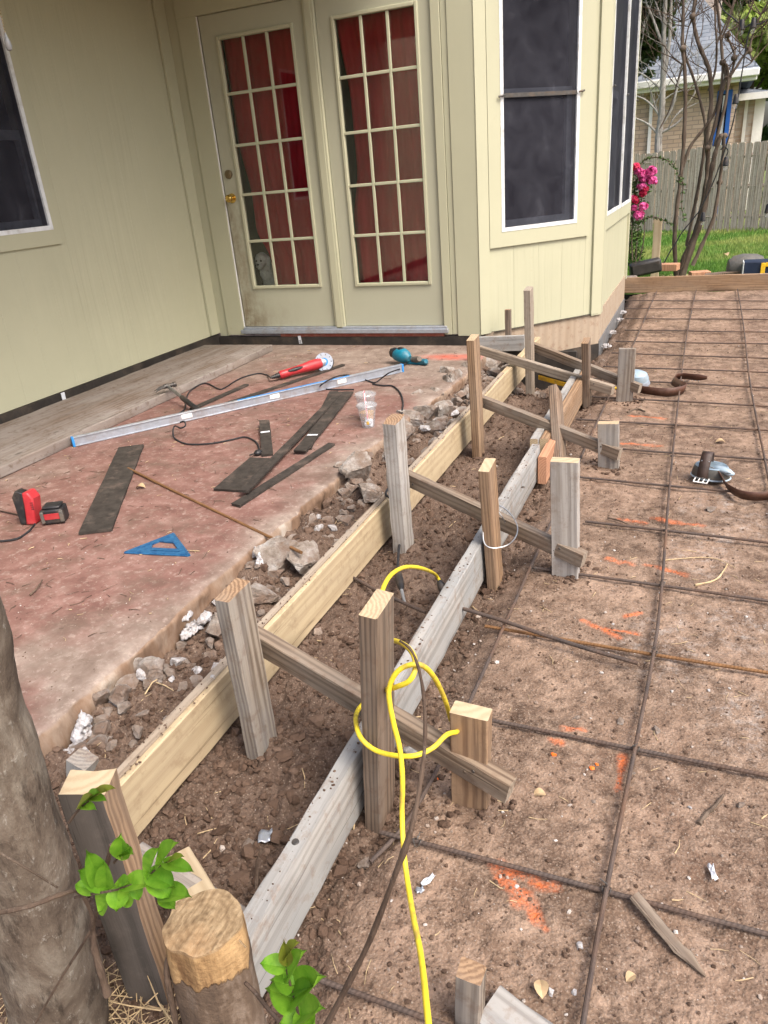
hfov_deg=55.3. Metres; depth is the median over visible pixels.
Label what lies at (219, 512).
steel rod
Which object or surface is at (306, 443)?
filler strip
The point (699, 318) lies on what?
rebar
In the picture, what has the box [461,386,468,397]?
concrete rubble
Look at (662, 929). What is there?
wooden stake
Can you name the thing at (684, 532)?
rebar
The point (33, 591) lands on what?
stick
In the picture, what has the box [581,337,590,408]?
stake
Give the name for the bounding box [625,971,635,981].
dry leaf
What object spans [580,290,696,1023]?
rebar
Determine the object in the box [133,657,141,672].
concrete rubble
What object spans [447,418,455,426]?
rubble fragment
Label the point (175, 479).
pale chips
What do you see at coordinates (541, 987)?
dry leaf
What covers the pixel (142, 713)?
rubble fragment
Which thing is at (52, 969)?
tree
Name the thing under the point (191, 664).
rubble fragment
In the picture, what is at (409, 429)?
concrete rubble
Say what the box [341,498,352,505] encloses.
rubble fragment
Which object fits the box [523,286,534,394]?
stake
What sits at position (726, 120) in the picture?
window
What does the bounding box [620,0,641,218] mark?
window
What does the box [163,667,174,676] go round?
rubble fragment
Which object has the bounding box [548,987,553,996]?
pebble
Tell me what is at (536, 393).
concrete rubble
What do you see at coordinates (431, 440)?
rubble fragment
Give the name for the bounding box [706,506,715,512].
stone
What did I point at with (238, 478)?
filler strip
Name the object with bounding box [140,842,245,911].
end board
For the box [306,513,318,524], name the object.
rubble fragment
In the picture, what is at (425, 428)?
rubble fragment
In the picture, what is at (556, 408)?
stake
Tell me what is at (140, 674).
rubble fragment
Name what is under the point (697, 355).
rebar
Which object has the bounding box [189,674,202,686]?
rubble fragment
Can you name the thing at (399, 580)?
extension lead
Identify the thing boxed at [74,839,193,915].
leafy sprig
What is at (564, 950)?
gravel
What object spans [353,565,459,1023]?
yellow cord
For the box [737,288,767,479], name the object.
rebar
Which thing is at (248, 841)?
stone
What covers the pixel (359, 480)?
rubble fragment
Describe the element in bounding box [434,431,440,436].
rubble fragment
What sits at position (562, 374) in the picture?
brace
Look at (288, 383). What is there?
filler strip
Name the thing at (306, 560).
concrete rubble
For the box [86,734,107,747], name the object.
rubble fragment
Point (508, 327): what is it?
stake
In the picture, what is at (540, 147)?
window
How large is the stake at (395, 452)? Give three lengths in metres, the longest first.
0.625 x 0.095 x 0.056 m
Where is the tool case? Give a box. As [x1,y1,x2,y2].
[741,259,767,273]
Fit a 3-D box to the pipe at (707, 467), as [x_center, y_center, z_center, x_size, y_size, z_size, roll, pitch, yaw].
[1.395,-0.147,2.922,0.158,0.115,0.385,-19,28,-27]
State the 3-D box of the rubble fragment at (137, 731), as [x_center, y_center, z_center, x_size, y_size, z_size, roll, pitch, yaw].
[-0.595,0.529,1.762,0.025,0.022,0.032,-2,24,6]
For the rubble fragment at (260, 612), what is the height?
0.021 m
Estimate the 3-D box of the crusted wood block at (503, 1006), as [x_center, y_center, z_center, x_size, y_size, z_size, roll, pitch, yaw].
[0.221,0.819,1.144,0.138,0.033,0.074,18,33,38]
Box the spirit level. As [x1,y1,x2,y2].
[70,364,403,446]
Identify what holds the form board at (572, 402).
on the dirt ground at (728, 998)
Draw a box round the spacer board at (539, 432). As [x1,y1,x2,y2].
[530,369,580,445]
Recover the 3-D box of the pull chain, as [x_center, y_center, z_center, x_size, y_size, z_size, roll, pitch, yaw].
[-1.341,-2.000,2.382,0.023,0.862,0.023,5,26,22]
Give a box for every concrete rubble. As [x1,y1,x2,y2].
[92,689,109,706]
[108,684,131,704]
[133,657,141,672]
[137,656,163,682]
[205,612,221,638]
[251,583,279,604]
[253,535,300,570]
[286,540,319,575]
[333,461,344,467]
[338,450,371,480]
[358,483,381,502]
[396,409,424,426]
[405,419,413,438]
[411,389,425,393]
[413,405,438,420]
[418,420,445,435]
[430,387,443,395]
[432,417,447,421]
[434,400,455,416]
[440,366,454,372]
[442,369,462,381]
[451,397,463,406]
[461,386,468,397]
[486,357,504,368]
[511,387,523,394]
[533,391,540,397]
[541,392,546,397]
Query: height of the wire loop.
0.090 m
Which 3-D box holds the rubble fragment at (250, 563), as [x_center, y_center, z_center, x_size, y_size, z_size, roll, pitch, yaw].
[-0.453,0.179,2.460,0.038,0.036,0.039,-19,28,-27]
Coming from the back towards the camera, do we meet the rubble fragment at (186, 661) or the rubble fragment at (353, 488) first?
the rubble fragment at (353, 488)
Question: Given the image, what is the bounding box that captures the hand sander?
[320,347,427,389]
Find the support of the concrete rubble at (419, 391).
on the dirt ground at (728, 998)
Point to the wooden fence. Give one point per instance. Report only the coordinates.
(755, 184)
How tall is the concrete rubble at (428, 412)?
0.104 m
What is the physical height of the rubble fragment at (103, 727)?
0.047 m
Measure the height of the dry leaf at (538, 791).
0.012 m
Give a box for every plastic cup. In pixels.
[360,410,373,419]
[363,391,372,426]
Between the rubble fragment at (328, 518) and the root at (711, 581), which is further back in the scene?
the rubble fragment at (328, 518)
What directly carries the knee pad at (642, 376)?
on the dirt ground at (728, 998)
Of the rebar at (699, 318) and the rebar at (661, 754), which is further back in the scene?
the rebar at (699, 318)
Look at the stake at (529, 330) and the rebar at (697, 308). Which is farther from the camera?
the rebar at (697, 308)
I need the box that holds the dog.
[255,252,274,284]
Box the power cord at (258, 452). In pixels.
[172,421,261,455]
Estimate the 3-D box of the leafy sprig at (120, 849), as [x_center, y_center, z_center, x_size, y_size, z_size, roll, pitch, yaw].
[-0.308,0.399,0.859,0.052,0.066,0.018,5,26,22]
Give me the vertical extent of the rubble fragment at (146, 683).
0.046 m
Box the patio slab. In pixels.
[0,345,486,756]
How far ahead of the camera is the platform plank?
4.25 m
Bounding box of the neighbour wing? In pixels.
[731,87,767,210]
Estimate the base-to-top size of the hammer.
0.106 m
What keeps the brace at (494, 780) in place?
attached to the stake at (472, 724)
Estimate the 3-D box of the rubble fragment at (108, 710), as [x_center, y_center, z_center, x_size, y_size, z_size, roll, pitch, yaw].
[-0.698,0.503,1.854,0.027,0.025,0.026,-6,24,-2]
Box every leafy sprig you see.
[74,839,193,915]
[109,834,133,863]
[260,939,326,1023]
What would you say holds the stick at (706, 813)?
on the dirt ground at (728, 998)
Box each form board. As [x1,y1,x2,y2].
[117,337,539,836]
[243,444,539,997]
[539,371,581,452]
[624,273,767,292]
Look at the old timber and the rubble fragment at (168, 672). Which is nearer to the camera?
the rubble fragment at (168, 672)
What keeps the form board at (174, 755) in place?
on the dirt ground at (728, 998)
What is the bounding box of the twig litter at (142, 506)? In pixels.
[0,346,456,638]
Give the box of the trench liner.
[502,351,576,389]
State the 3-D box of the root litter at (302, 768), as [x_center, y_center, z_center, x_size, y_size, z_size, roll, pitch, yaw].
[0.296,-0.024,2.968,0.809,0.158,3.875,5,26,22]
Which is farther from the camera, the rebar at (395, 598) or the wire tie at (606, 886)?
the rebar at (395, 598)
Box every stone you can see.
[242,838,254,847]
[314,524,323,530]
[357,857,369,868]
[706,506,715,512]
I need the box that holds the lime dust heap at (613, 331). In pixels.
[601,310,626,347]
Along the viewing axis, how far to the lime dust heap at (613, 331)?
6.08 m
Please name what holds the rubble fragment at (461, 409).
on the dirt ground at (728, 998)
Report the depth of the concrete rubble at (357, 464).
3.03 m
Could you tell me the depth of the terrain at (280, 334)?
8.77 m
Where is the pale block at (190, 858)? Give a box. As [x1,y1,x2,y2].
[171,847,214,901]
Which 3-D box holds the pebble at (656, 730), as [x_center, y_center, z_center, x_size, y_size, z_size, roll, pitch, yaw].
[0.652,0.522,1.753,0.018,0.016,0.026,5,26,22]
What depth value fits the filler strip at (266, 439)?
3.50 m
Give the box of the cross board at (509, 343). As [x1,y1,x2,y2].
[479,335,524,350]
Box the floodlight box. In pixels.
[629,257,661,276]
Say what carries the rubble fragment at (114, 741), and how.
on the dirt ground at (728, 998)
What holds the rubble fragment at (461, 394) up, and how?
on the dirt ground at (728, 998)
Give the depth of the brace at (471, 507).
2.50 m
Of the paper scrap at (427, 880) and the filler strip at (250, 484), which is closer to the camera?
the paper scrap at (427, 880)
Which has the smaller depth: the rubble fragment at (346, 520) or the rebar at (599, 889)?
the rebar at (599, 889)
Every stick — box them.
[29,579,42,595]
[607,517,627,524]
[627,408,645,412]
[697,794,724,825]
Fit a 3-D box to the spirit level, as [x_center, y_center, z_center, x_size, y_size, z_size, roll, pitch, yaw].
[-0.727,-0.625,4.118,1.973,0.050,0.032,-18,27,-26]
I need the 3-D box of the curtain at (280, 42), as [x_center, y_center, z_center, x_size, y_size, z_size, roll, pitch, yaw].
[-0.741,-2.366,5.228,0.620,2.000,0.043,5,26,22]
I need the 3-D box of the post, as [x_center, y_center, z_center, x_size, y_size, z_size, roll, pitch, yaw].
[-0.453,0.774,1.345,0.081,0.739,0.060,-3,24,6]
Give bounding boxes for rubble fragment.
[69,741,86,750]
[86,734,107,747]
[92,714,109,725]
[93,720,110,737]
[102,706,112,714]
[106,743,114,750]
[107,739,116,746]
[115,674,138,689]
[117,700,131,713]
[128,739,137,747]
[133,725,143,738]
[135,710,148,716]
[136,668,146,680]
[143,673,166,690]
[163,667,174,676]
[168,675,174,681]
[170,657,184,665]
[176,640,186,649]
[177,681,187,690]
[179,658,189,664]
[185,663,195,666]
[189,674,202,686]
[192,666,202,673]
[202,650,216,656]
[205,637,214,648]
[244,561,254,567]
[257,609,264,616]
[266,584,275,591]
[267,568,284,578]
[280,577,289,585]
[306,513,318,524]
[322,516,333,522]
[328,524,336,530]
[337,488,351,497]
[337,515,353,525]
[339,509,348,514]
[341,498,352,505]
[345,482,358,492]
[347,478,356,484]
[347,504,356,511]
[355,478,363,484]
[408,457,414,466]
[420,425,430,430]
[428,437,436,446]
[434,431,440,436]
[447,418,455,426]
[450,410,458,417]
[454,390,466,398]
[457,406,466,416]
[489,367,500,376]
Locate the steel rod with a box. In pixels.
[127,467,302,553]
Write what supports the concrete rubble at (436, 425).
on the dirt ground at (728, 998)
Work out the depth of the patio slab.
2.77 m
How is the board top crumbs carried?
on the form board at (315, 844)
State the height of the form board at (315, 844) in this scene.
0.155 m
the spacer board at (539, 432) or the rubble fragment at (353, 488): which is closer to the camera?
the rubble fragment at (353, 488)
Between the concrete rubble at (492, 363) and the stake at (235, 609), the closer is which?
the stake at (235, 609)
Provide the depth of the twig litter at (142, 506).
2.88 m
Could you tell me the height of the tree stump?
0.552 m
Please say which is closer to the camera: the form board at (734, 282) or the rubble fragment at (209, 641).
the rubble fragment at (209, 641)
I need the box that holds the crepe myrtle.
[640,0,767,275]
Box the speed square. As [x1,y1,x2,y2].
[124,533,189,556]
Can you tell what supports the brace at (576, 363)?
attached to the stake at (626, 368)
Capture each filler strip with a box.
[78,444,143,534]
[189,384,248,409]
[213,457,269,491]
[228,364,344,401]
[231,443,334,507]
[239,392,342,492]
[259,420,272,456]
[293,391,353,452]
[309,391,337,449]
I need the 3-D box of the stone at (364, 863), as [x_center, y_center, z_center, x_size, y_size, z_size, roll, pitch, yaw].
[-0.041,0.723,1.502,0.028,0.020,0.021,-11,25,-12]
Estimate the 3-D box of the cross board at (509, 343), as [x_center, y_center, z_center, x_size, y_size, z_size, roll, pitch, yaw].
[0.790,-1.138,4.952,0.320,0.101,0.038,3,25,21]
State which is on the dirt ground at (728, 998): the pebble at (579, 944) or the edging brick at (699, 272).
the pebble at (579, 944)
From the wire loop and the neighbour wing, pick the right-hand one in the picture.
the neighbour wing
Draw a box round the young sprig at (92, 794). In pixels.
[67,784,115,823]
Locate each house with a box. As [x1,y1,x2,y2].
[0,0,641,423]
[630,0,760,223]
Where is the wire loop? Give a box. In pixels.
[482,505,517,548]
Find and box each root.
[255,848,262,888]
[694,564,727,585]
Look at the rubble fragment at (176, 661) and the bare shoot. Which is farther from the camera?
the rubble fragment at (176, 661)
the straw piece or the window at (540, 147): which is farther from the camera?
the window at (540, 147)
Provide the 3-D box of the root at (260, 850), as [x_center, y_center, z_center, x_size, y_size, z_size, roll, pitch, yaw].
[-0.259,0.738,1.504,0.013,0.012,0.108,-5,24,0]
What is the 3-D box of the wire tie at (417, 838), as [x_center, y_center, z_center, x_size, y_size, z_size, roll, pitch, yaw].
[0.068,0.663,1.488,0.017,0.027,0.022,12,29,33]
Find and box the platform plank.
[0,345,272,477]
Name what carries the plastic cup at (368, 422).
on the patio slab
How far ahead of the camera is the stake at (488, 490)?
2.33 m
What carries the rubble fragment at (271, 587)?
on the dirt ground at (728, 998)
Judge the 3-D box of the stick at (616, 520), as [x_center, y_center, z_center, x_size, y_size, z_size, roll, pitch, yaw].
[0.885,0.032,2.773,0.012,0.008,0.088,-23,30,-35]
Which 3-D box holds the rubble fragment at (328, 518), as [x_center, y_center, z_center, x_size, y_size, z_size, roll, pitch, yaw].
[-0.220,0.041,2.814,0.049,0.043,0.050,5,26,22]
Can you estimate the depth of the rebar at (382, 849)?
2.00 m
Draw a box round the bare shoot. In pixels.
[323,640,426,1023]
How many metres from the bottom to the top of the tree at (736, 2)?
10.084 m
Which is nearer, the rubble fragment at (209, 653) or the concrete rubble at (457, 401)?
the rubble fragment at (209, 653)
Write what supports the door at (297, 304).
in the house at (130, 242)
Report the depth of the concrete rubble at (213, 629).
2.11 m
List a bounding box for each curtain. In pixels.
[223,28,318,284]
[336,6,427,282]
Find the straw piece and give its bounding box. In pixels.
[665,557,734,567]
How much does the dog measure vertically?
0.347 m
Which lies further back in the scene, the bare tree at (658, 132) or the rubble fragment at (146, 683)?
the bare tree at (658, 132)
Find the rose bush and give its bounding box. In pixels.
[628,154,686,269]
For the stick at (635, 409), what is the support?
on the dirt ground at (728, 998)
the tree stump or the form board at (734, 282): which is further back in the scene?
the form board at (734, 282)
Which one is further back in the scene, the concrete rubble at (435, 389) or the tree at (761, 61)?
the tree at (761, 61)
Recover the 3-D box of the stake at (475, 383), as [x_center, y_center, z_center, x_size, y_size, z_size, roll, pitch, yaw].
[0.440,-0.497,3.496,0.042,0.690,0.091,6,33,22]
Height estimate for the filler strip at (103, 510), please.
0.010 m
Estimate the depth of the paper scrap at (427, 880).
1.42 m
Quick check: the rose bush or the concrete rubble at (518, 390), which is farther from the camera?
the rose bush
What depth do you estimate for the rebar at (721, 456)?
3.30 m
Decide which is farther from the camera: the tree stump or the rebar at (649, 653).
the rebar at (649, 653)
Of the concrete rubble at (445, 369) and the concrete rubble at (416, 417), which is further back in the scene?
the concrete rubble at (445, 369)
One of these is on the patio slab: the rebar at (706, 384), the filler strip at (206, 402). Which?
the filler strip at (206, 402)
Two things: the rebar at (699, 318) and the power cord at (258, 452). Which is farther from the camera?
the rebar at (699, 318)
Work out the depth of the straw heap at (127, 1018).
1.34 m
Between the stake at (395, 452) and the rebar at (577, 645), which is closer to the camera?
the rebar at (577, 645)
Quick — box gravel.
[266,310,767,1023]
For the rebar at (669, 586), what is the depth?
2.30 m
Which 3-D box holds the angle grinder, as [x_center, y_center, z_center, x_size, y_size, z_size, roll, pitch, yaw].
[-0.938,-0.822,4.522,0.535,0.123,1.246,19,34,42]
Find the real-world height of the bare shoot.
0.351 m
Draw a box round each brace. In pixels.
[258,626,516,803]
[408,470,587,567]
[480,345,614,394]
[482,395,622,460]
[534,342,642,393]
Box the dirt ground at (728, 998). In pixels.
[0,290,767,1023]
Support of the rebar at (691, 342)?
on the dirt ground at (728, 998)
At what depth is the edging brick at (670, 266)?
8.20 m
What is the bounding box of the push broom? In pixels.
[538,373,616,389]
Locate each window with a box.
[0,0,62,251]
[485,0,596,248]
[606,0,630,229]
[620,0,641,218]
[713,89,732,212]
[745,98,765,209]
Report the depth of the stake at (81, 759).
1.65 m
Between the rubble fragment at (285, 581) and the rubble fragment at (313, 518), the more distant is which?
the rubble fragment at (313, 518)
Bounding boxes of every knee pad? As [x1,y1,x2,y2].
[634,369,706,395]
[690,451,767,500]
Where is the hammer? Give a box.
[154,382,199,409]
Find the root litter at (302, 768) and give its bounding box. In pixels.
[98,393,540,934]
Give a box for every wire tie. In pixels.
[413,832,422,847]
[599,878,610,895]
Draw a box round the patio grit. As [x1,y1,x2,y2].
[0,347,454,699]
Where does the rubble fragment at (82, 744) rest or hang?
on the dirt ground at (728, 998)
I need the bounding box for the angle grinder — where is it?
[179,353,333,412]
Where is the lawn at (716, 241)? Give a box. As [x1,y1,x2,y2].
[624,171,767,294]
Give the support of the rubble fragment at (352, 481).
on the dirt ground at (728, 998)
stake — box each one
[66,748,98,776]
[215,578,276,759]
[359,589,394,833]
[382,414,413,553]
[449,700,492,809]
[455,957,486,1023]
[466,334,484,457]
[478,458,502,591]
[505,309,511,334]
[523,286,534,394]
[548,384,566,456]
[550,457,579,578]
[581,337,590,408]
[598,421,619,468]
[616,348,635,401]
[650,218,662,276]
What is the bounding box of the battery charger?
[0,488,68,541]
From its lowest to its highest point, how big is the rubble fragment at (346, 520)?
0.044 m
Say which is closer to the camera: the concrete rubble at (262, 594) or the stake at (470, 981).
the stake at (470, 981)
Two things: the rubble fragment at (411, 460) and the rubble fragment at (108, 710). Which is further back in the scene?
the rubble fragment at (411, 460)
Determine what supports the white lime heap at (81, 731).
on the dirt ground at (728, 998)
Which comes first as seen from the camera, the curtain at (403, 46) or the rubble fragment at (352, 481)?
the rubble fragment at (352, 481)
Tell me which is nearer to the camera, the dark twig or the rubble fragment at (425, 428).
the dark twig
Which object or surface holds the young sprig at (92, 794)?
attached to the leafy sprig at (161, 885)
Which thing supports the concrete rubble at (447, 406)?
on the dirt ground at (728, 998)
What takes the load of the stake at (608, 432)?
on the dirt ground at (728, 998)
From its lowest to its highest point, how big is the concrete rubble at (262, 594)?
0.080 m
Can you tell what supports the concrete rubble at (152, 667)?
on the rubble fragment
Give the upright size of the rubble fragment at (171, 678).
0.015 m
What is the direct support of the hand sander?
on the patio slab
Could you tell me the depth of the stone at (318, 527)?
2.71 m
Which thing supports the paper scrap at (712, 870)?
on the dirt ground at (728, 998)
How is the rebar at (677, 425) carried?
on the dirt ground at (728, 998)
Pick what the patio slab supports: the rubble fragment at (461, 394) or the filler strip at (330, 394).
the filler strip at (330, 394)
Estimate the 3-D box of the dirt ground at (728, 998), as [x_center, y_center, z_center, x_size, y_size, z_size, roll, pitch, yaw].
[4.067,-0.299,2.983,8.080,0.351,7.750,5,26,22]
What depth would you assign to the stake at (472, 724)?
1.50 m
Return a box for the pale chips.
[0,346,416,640]
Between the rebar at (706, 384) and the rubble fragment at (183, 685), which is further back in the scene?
the rebar at (706, 384)
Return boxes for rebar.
[318,978,449,1023]
[353,577,426,613]
[369,291,656,863]
[379,830,767,936]
[462,607,637,664]
[484,624,767,674]
[492,719,767,777]
[531,566,767,601]
[576,418,767,430]
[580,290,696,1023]
[580,476,730,491]
[581,446,767,460]
[585,520,767,543]
[591,396,767,406]
[593,378,767,388]
[603,366,767,372]
[611,352,767,358]
[615,341,767,344]
[625,300,767,301]
[625,308,767,309]
[625,318,767,319]
[625,329,767,332]
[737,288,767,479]
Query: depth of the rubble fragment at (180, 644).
2.15 m
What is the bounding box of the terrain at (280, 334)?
[218,329,504,335]
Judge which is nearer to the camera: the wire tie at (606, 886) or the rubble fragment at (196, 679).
the wire tie at (606, 886)
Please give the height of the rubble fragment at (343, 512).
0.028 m
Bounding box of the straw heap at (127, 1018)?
[0,959,180,1023]
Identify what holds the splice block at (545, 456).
attached to the form board at (572, 402)
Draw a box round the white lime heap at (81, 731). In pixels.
[63,546,262,752]
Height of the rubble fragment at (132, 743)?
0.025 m
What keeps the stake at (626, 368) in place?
on the dirt ground at (728, 998)
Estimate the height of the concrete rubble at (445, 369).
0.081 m
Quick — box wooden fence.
[630,141,767,231]
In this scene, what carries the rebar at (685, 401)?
on the dirt ground at (728, 998)
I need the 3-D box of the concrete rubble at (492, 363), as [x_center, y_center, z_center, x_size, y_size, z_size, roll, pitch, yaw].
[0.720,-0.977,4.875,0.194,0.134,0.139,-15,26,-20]
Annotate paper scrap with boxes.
[258,828,271,842]
[403,746,417,753]
[415,885,424,892]
[421,872,434,885]
[707,863,717,880]
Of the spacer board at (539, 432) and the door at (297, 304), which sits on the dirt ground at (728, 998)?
the spacer board at (539, 432)
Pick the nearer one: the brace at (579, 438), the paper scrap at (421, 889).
the paper scrap at (421, 889)
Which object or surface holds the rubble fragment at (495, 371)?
on the dirt ground at (728, 998)
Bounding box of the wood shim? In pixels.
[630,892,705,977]
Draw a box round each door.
[196,0,334,326]
[314,0,443,325]
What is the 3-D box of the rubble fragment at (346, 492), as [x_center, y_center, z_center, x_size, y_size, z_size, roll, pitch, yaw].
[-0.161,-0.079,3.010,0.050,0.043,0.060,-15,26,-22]
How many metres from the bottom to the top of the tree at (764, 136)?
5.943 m
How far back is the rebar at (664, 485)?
3.02 m
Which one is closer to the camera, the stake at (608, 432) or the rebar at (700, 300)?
the stake at (608, 432)
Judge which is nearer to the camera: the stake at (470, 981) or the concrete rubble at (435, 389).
the stake at (470, 981)
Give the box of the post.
[58,768,173,1006]
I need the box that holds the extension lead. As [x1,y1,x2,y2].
[372,383,405,601]
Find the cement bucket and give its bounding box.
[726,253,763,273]
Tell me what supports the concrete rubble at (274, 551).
on the dirt ground at (728, 998)
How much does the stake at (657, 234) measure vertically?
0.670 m
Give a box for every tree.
[0,597,111,1023]
[636,0,741,159]
[638,0,685,77]
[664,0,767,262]
[721,0,767,89]
[722,0,758,8]
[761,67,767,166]
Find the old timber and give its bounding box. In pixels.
[704,271,739,274]
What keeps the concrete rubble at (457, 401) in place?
on the dirt ground at (728, 998)
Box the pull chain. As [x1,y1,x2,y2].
[0,12,11,50]
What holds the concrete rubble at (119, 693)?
on the dirt ground at (728, 998)
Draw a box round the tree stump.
[162,889,266,1023]
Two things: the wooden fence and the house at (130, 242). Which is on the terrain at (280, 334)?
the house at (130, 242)
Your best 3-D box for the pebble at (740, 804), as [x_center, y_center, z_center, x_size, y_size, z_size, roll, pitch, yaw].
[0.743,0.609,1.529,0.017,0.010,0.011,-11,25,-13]
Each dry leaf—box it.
[534,788,545,795]
[534,979,548,998]
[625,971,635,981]
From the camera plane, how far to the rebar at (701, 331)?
5.53 m
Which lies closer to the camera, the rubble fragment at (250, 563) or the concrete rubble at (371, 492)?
the rubble fragment at (250, 563)
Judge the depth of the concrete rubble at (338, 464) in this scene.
3.13 m
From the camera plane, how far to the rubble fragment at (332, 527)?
2.76 m
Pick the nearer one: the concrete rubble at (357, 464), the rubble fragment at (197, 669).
the rubble fragment at (197, 669)
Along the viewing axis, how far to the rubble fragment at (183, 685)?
1.92 m
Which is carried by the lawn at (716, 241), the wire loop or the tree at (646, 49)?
the tree at (646, 49)
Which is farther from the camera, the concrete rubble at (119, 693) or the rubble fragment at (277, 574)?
the rubble fragment at (277, 574)
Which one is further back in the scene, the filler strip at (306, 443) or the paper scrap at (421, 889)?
the filler strip at (306, 443)
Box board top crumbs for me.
[119,378,534,918]
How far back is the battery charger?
2.79 m
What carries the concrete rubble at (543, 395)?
on the dirt ground at (728, 998)
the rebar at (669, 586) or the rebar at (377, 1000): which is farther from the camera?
the rebar at (669, 586)
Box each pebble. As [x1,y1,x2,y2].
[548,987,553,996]
[576,941,582,949]
[617,717,624,724]
[653,725,660,733]
[737,802,744,807]
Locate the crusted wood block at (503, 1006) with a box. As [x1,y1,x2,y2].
[480,986,552,1023]
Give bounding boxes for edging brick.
[661,263,679,270]
[688,270,710,275]
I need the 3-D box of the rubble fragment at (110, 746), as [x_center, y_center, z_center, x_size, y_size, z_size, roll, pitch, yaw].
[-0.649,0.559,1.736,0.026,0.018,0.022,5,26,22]
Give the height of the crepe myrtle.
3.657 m
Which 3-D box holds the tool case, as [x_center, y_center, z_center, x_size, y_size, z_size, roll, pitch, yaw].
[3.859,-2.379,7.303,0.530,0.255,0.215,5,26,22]
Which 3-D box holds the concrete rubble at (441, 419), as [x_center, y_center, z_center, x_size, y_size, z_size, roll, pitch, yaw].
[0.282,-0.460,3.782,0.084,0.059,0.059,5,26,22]
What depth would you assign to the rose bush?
7.71 m
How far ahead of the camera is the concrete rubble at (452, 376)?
4.27 m
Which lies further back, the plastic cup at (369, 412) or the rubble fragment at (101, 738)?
the plastic cup at (369, 412)
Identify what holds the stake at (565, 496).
on the dirt ground at (728, 998)
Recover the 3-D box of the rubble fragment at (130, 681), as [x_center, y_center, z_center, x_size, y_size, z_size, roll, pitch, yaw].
[-0.674,0.455,1.935,0.055,0.047,0.060,-1,25,8]
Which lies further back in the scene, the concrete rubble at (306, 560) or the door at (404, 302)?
the door at (404, 302)
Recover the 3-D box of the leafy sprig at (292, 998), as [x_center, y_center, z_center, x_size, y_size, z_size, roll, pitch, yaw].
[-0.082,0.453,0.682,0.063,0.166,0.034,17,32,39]
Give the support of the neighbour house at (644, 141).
on the lawn at (716, 241)
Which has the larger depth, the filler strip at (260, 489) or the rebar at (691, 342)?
the rebar at (691, 342)
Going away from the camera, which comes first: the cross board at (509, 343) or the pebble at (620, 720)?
the pebble at (620, 720)
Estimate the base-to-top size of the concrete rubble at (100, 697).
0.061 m
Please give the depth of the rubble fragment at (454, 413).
3.91 m
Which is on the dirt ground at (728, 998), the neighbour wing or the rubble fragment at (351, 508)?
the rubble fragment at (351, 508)
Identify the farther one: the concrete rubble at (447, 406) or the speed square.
the concrete rubble at (447, 406)
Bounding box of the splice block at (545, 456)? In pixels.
[538,438,554,483]
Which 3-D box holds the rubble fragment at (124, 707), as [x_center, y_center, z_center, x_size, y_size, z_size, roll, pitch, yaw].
[-0.657,0.495,1.861,0.038,0.027,0.029,-8,25,-8]
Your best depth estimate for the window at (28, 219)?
4.02 m
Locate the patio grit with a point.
(161, 518)
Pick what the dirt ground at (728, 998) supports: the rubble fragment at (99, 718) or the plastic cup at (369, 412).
the rubble fragment at (99, 718)
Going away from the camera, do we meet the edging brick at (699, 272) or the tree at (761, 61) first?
the edging brick at (699, 272)
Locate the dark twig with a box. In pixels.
[244,981,280,1023]
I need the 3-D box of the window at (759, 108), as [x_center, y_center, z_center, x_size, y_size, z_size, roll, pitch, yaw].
[9.731,-9.416,19.263,0.238,2.736,0.150,5,26,22]

